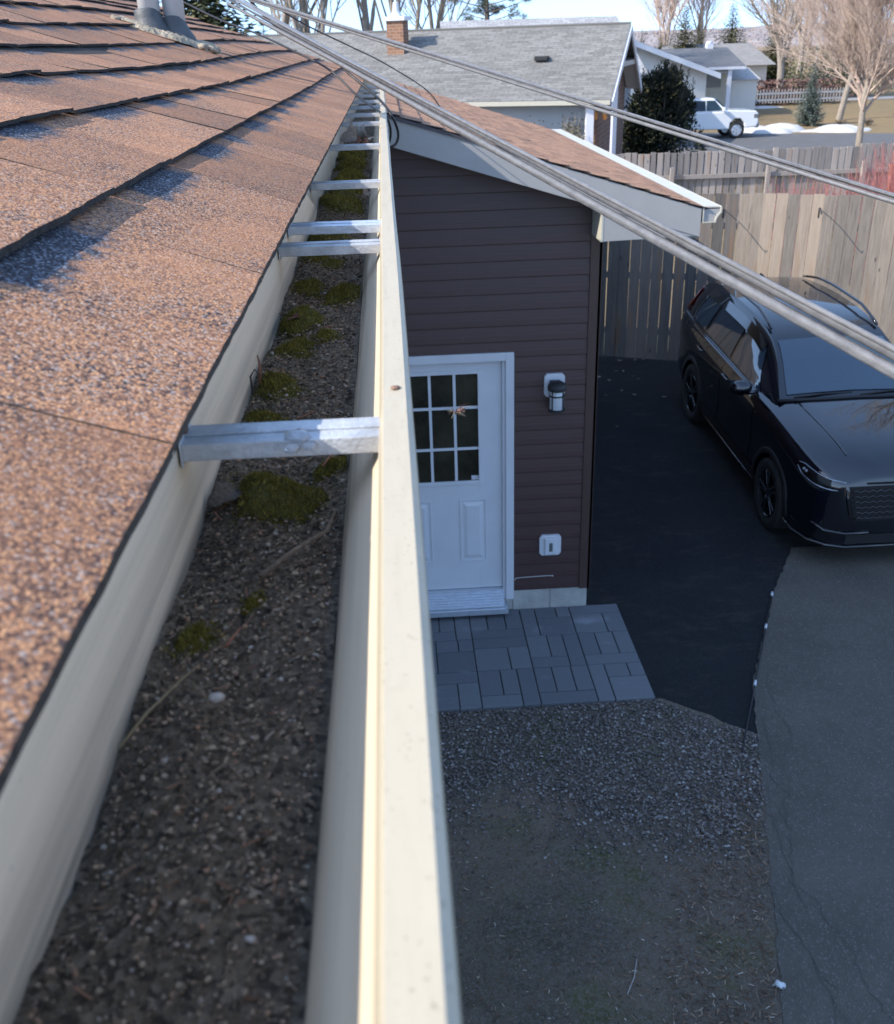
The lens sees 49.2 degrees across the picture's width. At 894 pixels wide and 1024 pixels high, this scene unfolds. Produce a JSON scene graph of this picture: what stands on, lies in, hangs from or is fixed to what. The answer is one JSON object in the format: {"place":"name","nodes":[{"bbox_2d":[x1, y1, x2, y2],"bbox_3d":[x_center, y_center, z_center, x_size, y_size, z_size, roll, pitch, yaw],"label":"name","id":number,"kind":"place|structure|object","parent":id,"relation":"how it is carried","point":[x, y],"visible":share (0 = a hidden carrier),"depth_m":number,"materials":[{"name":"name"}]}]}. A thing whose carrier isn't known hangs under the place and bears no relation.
{"place":"outdoors","nodes":[
{"label":"outdoors","id":0,"kind":"place"},
{"bbox_2d":[159,0,893,34],"label":"sky","id":1,"kind":"structure","parent":0,"point":[347,14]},
{"bbox_2d":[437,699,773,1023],"bbox_3d":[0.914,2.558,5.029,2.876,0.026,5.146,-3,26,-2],"label":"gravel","id":2,"kind":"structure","parent":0,"point":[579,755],"depth_m":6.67,"materials":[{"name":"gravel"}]},
{"bbox_2d":[438,698,783,1023],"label":"soil","id":3,"kind":"structure","parent":0,"point":[639,891],"depth_m":5.73,"materials":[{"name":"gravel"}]},
{"bbox_2d":[627,959,636,994],"bbox_3d":[0.990,2.472,5.195,0.018,0.007,0.233,9,28,20],"label":"stick","id":4,"kind":"object","parent":3,"relation":"on","point":[633,977],"visible":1,"depth_m":5.18,"materials":[{"name":"grey wood"}]},
{"bbox_2d":[773,980,785,988],"bbox_3d":[1.743,2.481,5.124,0.066,0.030,0.056,-3,26,-2],"label":"tissue scrap","id":5,"kind":"object","parent":3,"relation":"on","point":[779,984],"visible":1,"depth_m":5.12,"materials":[{"name":"white"}]},
{"bbox_2d":[435,43,893,906],"bbox_3d":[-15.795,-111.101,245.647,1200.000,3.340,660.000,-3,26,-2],"label":"ground","id":6,"kind":"structure","parent":0,"point":[881,113],"depth_m":57.05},
{"bbox_2d":[0,0,363,795],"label":"brown roofed house","id":7,"kind":"structure","parent":6,"relation":"on","point":[164,164],"depth_m":0.78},
{"bbox_2d":[0,80,461,1023],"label":"rain gutter","id":8,"kind":"object","parent":7,"relation":"attached to","point":[382,948],"visible":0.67,"depth_m":0.42,"materials":[{"name":"beige paint"}]},
{"bbox_2d":[13,97,375,1023],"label":"gutter dirt","id":9,"kind":"structure","parent":8,"relation":"in","point":[215,953],"depth_m":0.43,"materials":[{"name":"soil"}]},
{"bbox_2d":[118,664,199,748],"bbox_3d":[-0.139,0.093,0.474,0.002,0.005,0.066,8,27,19],"label":"twig","id":10,"kind":"object","parent":9,"relation":"on","point":[143,717],"visible":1,"depth_m":0.46,"materials":[{"name":"brown wood"}]},
{"bbox_2d":[159,617,226,659],"bbox_3d":[-0.141,0.071,0.546,0.030,0.013,0.052,3,26,11],"label":"moss clump","id":11,"kind":"object","parent":9,"relation":"on","point":[194,634],"visible":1,"depth_m":0.54,"materials":[{"name":"plant"}]},
{"bbox_2d":[208,692,225,702],"bbox_3d":[-0.113,0.091,0.478,0.009,0.005,0.006,-3,26,-2],"label":"pale pebble","id":12,"kind":"object","parent":9,"relation":"on","point":[217,697],"visible":1,"depth_m":0.48,"materials":[{"name":"stone"}]},
{"bbox_2d":[224,626,241,647],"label":"twig","id":13,"kind":"object","parent":9,"relation":"on","point":[226,645],"visible":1,"depth_m":0.53,"materials":[{"name":"wood"}]},
{"bbox_2d":[234,588,267,615],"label":"moss clump","id":14,"kind":"object","parent":9,"relation":"on","point":[251,602],"visible":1,"depth_m":0.58,"materials":[{"name":"plant"}]},
{"bbox_2d":[249,369,260,393],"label":"twig","id":15,"kind":"object","parent":9,"relation":"on","point":[251,384],"visible":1,"depth_m":0.89,"materials":[{"name":"brown"}]},
{"bbox_2d":[242,407,289,422],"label":"moss clump","id":16,"kind":"object","parent":9,"relation":"on","point":[259,415],"visible":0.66,"depth_m":0.86,"materials":[{"name":"plant"}]},
{"bbox_2d":[251,368,309,405],"bbox_3d":[-0.159,-0.123,0.938,0.058,0.021,0.103,-3,26,-2],"label":"moss clump","id":17,"kind":"object","parent":9,"relation":"on","point":[274,382],"visible":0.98,"depth_m":0.92,"materials":[{"name":"plant"}]},
{"bbox_2d":[257,355,261,382],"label":"twig","id":18,"kind":"object","parent":17,"relation":"on","point":[259,379],"visible":0.91,"depth_m":0.93,"materials":[{"name":"wood"}]},
{"bbox_2d":[220,470,342,531],"bbox_3d":[-0.120,-0.012,0.710,0.086,0.035,0.117,-3,26,-2],"label":"moss clump","id":19,"kind":"object","parent":9,"relation":"on","point":[266,494],"visible":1,"depth_m":0.69,"materials":[{"name":"plant"}]},
{"bbox_2d":[266,333,319,359],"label":"moss clump","id":20,"kind":"object","parent":9,"relation":"on","point":[296,346],"visible":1,"depth_m":1.05,"materials":[{"name":"plant"}]},
{"bbox_2d":[286,313,299,320],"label":"dead leaf","id":21,"kind":"object","parent":9,"relation":"on","point":[294,316],"visible":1,"depth_m":1.12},
{"bbox_2d":[258,511,335,578],"bbox_3d":[-0.091,0.020,0.613,0.007,0.015,0.074,14,30,30],"label":"twig","id":22,"kind":"object","parent":9,"relation":"on","point":[274,565],"visible":1,"depth_m":0.61,"materials":[{"name":"wood"}]},
{"bbox_2d":[275,304,334,341],"bbox_3d":[-0.166,-0.224,1.142,0.072,0.035,0.114,-3,26,-2],"label":"moss clump","id":23,"kind":"object","parent":9,"relation":"on","point":[309,317],"visible":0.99,"depth_m":1.12,"materials":[{"name":"plant"}]},
{"bbox_2d":[297,411,314,419],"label":"twig","id":24,"kind":"object","parent":9,"relation":"on","point":[298,418],"visible":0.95,"depth_m":0.85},
{"bbox_2d":[289,275,326,299],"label":"moss clump","id":25,"kind":"object","parent":9,"relation":"on","point":[310,286],"visible":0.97,"depth_m":1.31,"materials":[{"name":"plant"}]},
{"bbox_2d":[301,455,347,484],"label":"moss clump","id":26,"kind":"object","parent":9,"relation":"on","point":[333,465],"visible":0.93,"depth_m":0.76,"materials":[{"name":"plant"}]},
{"bbox_2d":[297,255,355,271],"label":"moss clump","id":27,"kind":"object","parent":9,"relation":"on","point":[326,261],"visible":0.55,"depth_m":1.47,"materials":[{"name":"plant"}]},
{"bbox_2d":[322,455,331,466],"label":"twig","id":28,"kind":"object","parent":9,"relation":"on","point":[326,461],"visible":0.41,"depth_m":0.75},
{"bbox_2d":[310,327,345,343],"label":"moss clump","id":29,"kind":"object","parent":9,"relation":"on","point":[327,333],"visible":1,"depth_m":1.08,"materials":[{"name":"plant"}]},
{"bbox_2d":[307,234,354,241],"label":"moss clump","id":30,"kind":"object","parent":9,"relation":"on","point":[323,237],"visible":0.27,"depth_m":1.62,"materials":[{"name":"plant"}]},
{"bbox_2d":[314,282,360,309],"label":"moss clump","id":31,"kind":"object","parent":9,"relation":"on","point":[338,294],"visible":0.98,"depth_m":1.26,"materials":[{"name":"plant"}]},
{"bbox_2d":[318,192,366,215],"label":"moss clump","id":32,"kind":"object","parent":9,"relation":"on","point":[338,201],"visible":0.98,"depth_m":1.91,"materials":[{"name":"plant"}]},
{"bbox_2d":[324,175,367,197],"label":"moss clump","id":33,"kind":"object","parent":9,"relation":"on","point":[347,192],"visible":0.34,"depth_m":2.11,"materials":[{"name":"plant"}]},
{"bbox_2d":[333,156,368,172],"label":"moss clump","id":34,"kind":"object","parent":9,"relation":"on","point":[354,162],"visible":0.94,"depth_m":2.51,"materials":[{"name":"plant"}]},
{"bbox_2d":[337,167,367,179],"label":"moss clump","id":35,"kind":"object","parent":9,"relation":"on","point":[349,173],"visible":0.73,"depth_m":2.31,"materials":[{"name":"plant"}]},
{"bbox_2d":[341,119,363,142],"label":"dead leaf","id":36,"kind":"object","parent":9,"relation":"on","point":[350,134],"visible":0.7,"depth_m":2.98,"materials":[{"name":"plant"}]},
{"bbox_2d":[336,152,369,165],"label":"moss clump","id":37,"kind":"object","parent":9,"relation":"on","point":[343,156],"visible":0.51,"depth_m":2.68,"materials":[{"name":"plant"}]},
{"bbox_2d":[338,150,369,158],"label":"moss clump","id":38,"kind":"object","parent":9,"relation":"on","point":[361,153],"visible":0.4,"depth_m":2.81,"materials":[{"name":"plant"}]},
{"bbox_2d":[350,271,362,280],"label":"dead leaf","id":39,"kind":"object","parent":9,"relation":"on","point":[353,276],"visible":1,"depth_m":1.34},
{"bbox_2d":[353,136,364,143],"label":"dead leaf","id":40,"kind":"object","parent":9,"relation":"on","point":[359,140],"visible":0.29,"depth_m":2.96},
{"bbox_2d":[357,121,374,139],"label":"dead leaf","id":41,"kind":"object","parent":9,"relation":"on","point":[361,132],"visible":0.64,"depth_m":3.04,"materials":[{"name":"plant"}]},
{"bbox_2d":[363,189,370,195],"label":"dead leaf","id":42,"kind":"object","parent":9,"relation":"on","point":[366,192],"visible":0.68,"depth_m":1.99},
{"bbox_2d":[250,2,398,148],"bbox_3d":[-0.408,-1.634,3.603,0.611,0.622,0.346,9,28,20],"label":"black cable","id":43,"kind":"object","parent":8,"relation":"on","point":[379,99],"visible":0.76,"depth_m":3.52,"materials":[{"name":"black plastic"}]},
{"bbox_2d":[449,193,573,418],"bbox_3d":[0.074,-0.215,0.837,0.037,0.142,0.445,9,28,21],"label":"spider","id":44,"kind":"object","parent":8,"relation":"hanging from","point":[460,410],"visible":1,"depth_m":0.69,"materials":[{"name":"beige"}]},
{"bbox_2d":[183,1,391,142],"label":"black cable","id":45,"kind":"object","parent":7,"relation":"on","point":[338,77],"visible":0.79,"depth_m":3.83,"materials":[{"name":"black plastic"}]},
{"bbox_2d":[227,0,893,379],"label":"service cable","id":46,"kind":"object","parent":7,"relation":"attached to","point":[495,144],"visible":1,"depth_m":1.05,"materials":[{"name":"metal"}]},
{"bbox_2d":[248,0,893,204],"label":"service cable","id":47,"kind":"object","parent":7,"relation":"attached to","point":[389,42],"visible":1,"depth_m":1.92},
{"bbox_2d":[159,0,271,34],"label":"spruce tree","id":48,"kind":"object","parent":6,"relation":"on","point":[216,8],"visible":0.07,"depth_m":38.36,"materials":[{"name":"green plant"}]},
{"bbox_2d":[264,0,299,33],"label":"bare tree","id":49,"kind":"object","parent":6,"relation":"on","point":[285,18],"visible":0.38,"depth_m":51.45,"materials":[{"name":"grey plant"}]},
{"bbox_2d":[270,0,345,32],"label":"bare tree","id":50,"kind":"object","parent":6,"relation":"on","point":[303,8],"visible":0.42,"depth_m":45.72,"materials":[{"name":"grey plant"}]},
{"bbox_2d":[353,0,404,30],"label":"bare tree","id":51,"kind":"object","parent":6,"relation":"on","point":[366,25],"visible":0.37,"depth_m":47.07,"materials":[{"name":"grey plant"}]},
{"bbox_2d":[375,0,436,29],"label":"bare tree","id":52,"kind":"object","parent":6,"relation":"on","point":[418,2],"visible":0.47,"depth_m":49.75,"materials":[{"name":"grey plant"}]},
{"bbox_2d":[400,0,487,28],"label":"bare tree","id":53,"kind":"object","parent":6,"relation":"on","point":[441,10],"visible":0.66,"depth_m":53.36,"materials":[{"name":"grey plant"}]},
{"bbox_2d":[248,2,641,154],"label":"grey roofed house","id":54,"kind":"structure","parent":6,"relation":"on","point":[597,62],"depth_m":30.46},
{"bbox_2d":[450,0,532,19],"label":"pine tree","id":55,"kind":"object","parent":6,"relation":"on","point":[485,7],"visible":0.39,"depth_m":58.78,"materials":[{"name":"green plant"}]},
{"bbox_2d":[300,52,722,618],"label":"brown garage","id":56,"kind":"structure","parent":6,"relation":"on","point":[502,281],"depth_m":7.58,"materials":[{"name":"plastic"}]},
{"bbox_2d":[264,0,438,105],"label":"black cable","id":57,"kind":"object","parent":56,"relation":"attached to","point":[357,50],"visible":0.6,"depth_m":4.55,"materials":[{"name":"black plastic"}]},
{"bbox_2d":[409,361,502,589],"bbox_3d":[-0.013,-0.256,8.033,0.934,2.034,0.050,-3,26,-2],"label":"door","id":58,"kind":"structure","parent":56,"relation":"in","point":[459,458],"depth_m":7.99,"materials":[{"name":"white paint"}]},
{"bbox_2d":[514,575,552,580],"bbox_3d":[0.745,0.565,8.402,0.340,0.031,0.018,-3,26,-2],"label":"wire stub","id":59,"kind":"object","parent":56,"relation":"attached to","point":[534,576],"visible":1,"depth_m":8.40,"materials":[{"name":"grey"}]},
{"bbox_2d":[539,534,560,555],"bbox_3d":[0.873,0.282,8.262,0.183,0.190,0.058,-3,26,-2],"label":"outlet cover","id":60,"kind":"object","parent":56,"relation":"attached to","point":[549,544],"visible":1,"depth_m":8.24,"materials":[{"name":"white paint"}]},
{"bbox_2d":[549,543,552,551],"bbox_3d":[0.877,0.299,8.240,0.030,0.080,0.003,-3,26,-2],"label":"label window","id":61,"kind":"structure","parent":60,"relation":"in","point":[550,544],"depth_m":8.24,"materials":[{"name":"grey"}]},
{"bbox_2d":[544,373,566,413],"bbox_3d":[0.848,-0.922,7.609,0.161,0.278,0.193,-3,26,-2],"label":"wall lamp","id":62,"kind":"object","parent":56,"relation":"attached to","point":[555,386],"visible":1,"depth_m":7.58,"materials":[{"name":"metal"}]},
{"bbox_2d":[430,604,654,712],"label":"paver patio","id":63,"kind":"structure","parent":6,"relation":"on","point":[550,656],"depth_m":7.84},
{"bbox_2d":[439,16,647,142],"bbox_3d":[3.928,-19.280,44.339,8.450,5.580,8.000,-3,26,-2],"label":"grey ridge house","id":64,"kind":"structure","parent":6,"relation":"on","point":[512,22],"depth_m":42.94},
{"bbox_2d":[656,34,666,48],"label":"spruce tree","id":65,"kind":"object","parent":6,"relation":"on","point":[660,44],"visible":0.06,"depth_m":78.54,"materials":[{"name":"green plant"}]},
{"bbox_2d":[622,59,706,162],"bbox_3d":[8.383,-15.801,38.488,3.616,3.799,3.521,-3,26,-2],"label":"cedar bush","id":66,"kind":"object","parent":6,"relation":"on","point":[665,96],"visible":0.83,"depth_m":37.90,"materials":[{"name":"green plant"}]},
{"bbox_2d":[638,0,693,44],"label":"bare tree","id":67,"kind":"object","parent":6,"relation":"on","point":[672,9],"visible":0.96,"depth_m":101.60,"materials":[{"name":"brown plant"}]},
{"bbox_2d":[666,5,704,48],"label":"spruce tree","id":68,"kind":"object","parent":6,"relation":"on","point":[685,37],"visible":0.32,"depth_m":77.79,"materials":[{"name":"green plant"}]},
{"bbox_2d":[630,40,746,107],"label":"white gabled house","id":69,"kind":"structure","parent":6,"relation":"on","point":[710,66],"depth_m":57.64,"materials":[{"name":"grey"}]},
{"bbox_2d":[706,73,721,86],"bbox_3d":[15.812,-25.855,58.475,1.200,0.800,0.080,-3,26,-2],"label":"garage door","id":70,"kind":"structure","parent":69,"relation":"in","point":[711,81],"depth_m":58.49,"materials":[{"name":"grey"}]},
{"bbox_2d":[653,0,726,42],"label":"bare tree","id":71,"kind":"object","parent":6,"relation":"on","point":[704,4],"visible":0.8,"depth_m":102.99,"materials":[{"name":"brown plant"}]},
{"bbox_2d":[688,22,706,44],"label":"spruce tree","id":72,"kind":"object","parent":6,"relation":"on","point":[699,34],"visible":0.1,"depth_m":82.03,"materials":[{"name":"green plant"}]},
{"bbox_2d":[659,43,774,92],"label":"grey house","id":73,"kind":"structure","parent":6,"relation":"on","point":[755,60],"depth_m":77.25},
{"bbox_2d":[712,3,747,43],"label":"spruce tree","id":74,"kind":"object","parent":6,"relation":"on","point":[734,32],"visible":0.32,"depth_m":80.14,"materials":[{"name":"green plant"}]},
{"bbox_2d":[729,67,759,109],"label":"white shed","id":75,"kind":"structure","parent":6,"relation":"on","point":[743,88],"depth_m":59.55,"materials":[{"name":"white"}]},
{"bbox_2d":[599,193,893,359],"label":"board fence","id":76,"kind":"object","parent":6,"relation":"on","point":[622,339],"visible":0.28,"depth_m":13.18,"materials":[{"name":"wood"}]},
{"bbox_2d":[615,142,893,222],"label":"board fence","id":77,"kind":"object","parent":6,"relation":"on","point":[769,174],"visible":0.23,"depth_m":25.14,"materials":[{"name":"wood"}]},
{"bbox_2d":[634,25,893,81],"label":"brush","id":78,"kind":"object","parent":6,"relation":"on","point":[750,30],"visible":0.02,"depth_m":96.26,"materials":[{"name":"plant"}]},
{"bbox_2d":[755,106,781,108],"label":"snow bank","id":79,"kind":"structure","parent":6,"relation":"on","point":[761,107],"depth_m":64.71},
{"bbox_2d":[721,0,815,88],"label":"bare tree","id":80,"kind":"object","parent":6,"relation":"on","point":[781,58],"visible":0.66,"depth_m":67.63,"materials":[{"name":"grey plant"}]},
{"bbox_2d":[743,123,804,133],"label":"snow bank","id":81,"kind":"structure","parent":6,"relation":"on","point":[783,128],"depth_m":48.82,"materials":[{"name":"snow"}]},
{"bbox_2d":[759,12,795,90],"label":"spruce tree","id":82,"kind":"object","parent":6,"relation":"on","point":[771,73],"visible":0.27,"depth_m":82.13,"materials":[{"name":"green plant"}]},
{"bbox_2d":[755,87,843,103],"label":"picket fence","id":83,"kind":"object","parent":6,"relation":"on","point":[796,93],"visible":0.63,"depth_m":65.87,"materials":[{"name":"white paint"}]},
{"bbox_2d":[782,0,824,88],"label":"bare tree","id":84,"kind":"object","parent":6,"relation":"on","point":[800,44],"visible":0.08,"depth_m":77.85,"materials":[{"name":"brown plant"}]},
{"bbox_2d":[755,75,854,105],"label":"hedge","id":85,"kind":"object","parent":6,"relation":"on","point":[762,88],"visible":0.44,"depth_m":66.90,"materials":[{"name":"plant"}]},
{"bbox_2d":[766,171,845,273],"bbox_3d":[6.919,-5.527,19.223,1.942,2.252,1.889,-3,26,-2],"label":"dogwood shrub","id":86,"kind":"object","parent":6,"relation":"on","point":[782,184],"visible":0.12,"depth_m":19.04,"materials":[{"name":"plant"}]},
{"bbox_2d":[792,63,825,125],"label":"blue spruce","id":87,"kind":"object","parent":6,"relation":"on","point":[811,115],"visible":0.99,"depth_m":51.26,"materials":[{"name":"green plant"}]},
{"bbox_2d":[733,0,893,166],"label":"bare tree","id":88,"kind":"object","parent":6,"relation":"on","point":[867,9],"visible":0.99,"depth_m":33.07,"materials":[{"name":"brown plant"}]},
{"bbox_2d":[773,45,887,95],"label":"thicket","id":89,"kind":"object","parent":6,"relation":"on","point":[830,71],"visible":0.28,"depth_m":72.76,"materials":[{"name":"plant"}]},
{"bbox_2d":[800,124,870,132],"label":"snow bank","id":90,"kind":"structure","parent":6,"relation":"on","point":[839,128],"depth_m":48.19,"materials":[{"name":"snow"}]},
{"bbox_2d":[834,118,847,124],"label":"twig heap","id":91,"kind":"object","parent":6,"relation":"on","point":[842,122],"visible":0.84,"depth_m":50.86,"materials":[{"name":"brown plant"}]},
{"bbox_2d":[794,0,893,88],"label":"bare tree","id":92,"kind":"object","parent":6,"relation":"on","point":[888,79],"visible":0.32,"depth_m":33.22,"materials":[{"name":"brown plant"}]},
{"bbox_2d":[798,0,893,119],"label":"bare tree","id":93,"kind":"object","parent":6,"relation":"on","point":[842,107],"visible":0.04,"depth_m":53.99,"materials":[{"name":"brown plant"}]},
{"bbox_2d":[824,160,893,277],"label":"dogwood shrub","id":94,"kind":"object","parent":6,"relation":"on","point":[859,181],"visible":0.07,"depth_m":18.91,"materials":[{"name":"plant"}]},
{"bbox_2d":[865,118,873,125],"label":"twig heap","id":95,"kind":"object","parent":6,"relation":"on","point":[868,121],"visible":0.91,"depth_m":50.80,"materials":[{"name":"brown plant"}]},
{"bbox_2d":[850,139,893,265],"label":"dogwood shrub","id":96,"kind":"object","parent":6,"relation":"on","point":[891,186],"visible":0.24,"depth_m":19.93,"materials":[{"name":"plant"}]},
{"bbox_2d":[591,351,808,552],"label":"driveway","id":97,"kind":"structure","parent":0,"point":[668,474],"depth_m":10.93,"materials":[{"name":"asphalt"}]},
{"bbox_2d":[598,359,666,426],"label":"leaf litter","id":98,"kind":"object","parent":97,"relation":"on","point":[622,389],"visible":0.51,"depth_m":13.51,"materials":[{"name":"brown plant"}]},
{"bbox_2d":[678,273,893,548],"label":"black suv","id":99,"kind":"object","parent":97,"relation":"on","point":[799,420],"visible":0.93,"depth_m":9.80,"materials":[{"name":"black paint"}]},
{"bbox_2d":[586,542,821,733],"bbox_3d":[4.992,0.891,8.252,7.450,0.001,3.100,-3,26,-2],"label":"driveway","id":100,"kind":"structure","parent":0,"point":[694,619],"depth_m":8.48,"materials":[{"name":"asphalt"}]},
{"bbox_2d":[741,591,773,752],"bbox_3d":[2.475,1.191,7.747,0.021,0.021,2.306,8,27,20],"label":"marker rod","id":101,"kind":"object","parent":100,"relation":"on","point":[765,628],"visible":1,"depth_m":7.57,"materials":[{"name":"black plastic"}]},
{"bbox_2d":[634,23,893,47],"bbox_3d":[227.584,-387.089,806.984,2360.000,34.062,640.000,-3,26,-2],"label":"hills","id":102,"kind":"structure","parent":0,"point":[762,38],"depth_m":675.63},
{"bbox_2d":[637,132,893,174],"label":"street","id":103,"kind":"structure","parent":0,"point":[751,141],"depth_m":44.26,"materials":[{"name":"asphalt"}]},
{"bbox_2d":[681,97,758,137],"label":"pickup truck","id":104,"kind":"object","parent":103,"relation":"on","point":[717,115],"visible":0.58,"depth_m":46.16,"materials":[{"name":"white paint"}]},
{"bbox_2d":[752,546,893,1023],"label":"road","id":105,"kind":"structure","parent":0,"point":[827,654],"depth_m":6.56,"materials":[{"name":"asphalt"}]},
{"bbox_2d":[719,666,889,1022],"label":"road crack","id":106,"kind":"object","parent":105,"relation":"on","point":[793,877],"visible":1,"depth_m":5.75,"materials":[{"name":"grey"}]},
{"bbox_2d":[825,96,893,100],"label":"path","id":107,"kind":"structure","parent":0,"point":[880,97],"depth_m":70.82,"materials":[{"name":"snow"}]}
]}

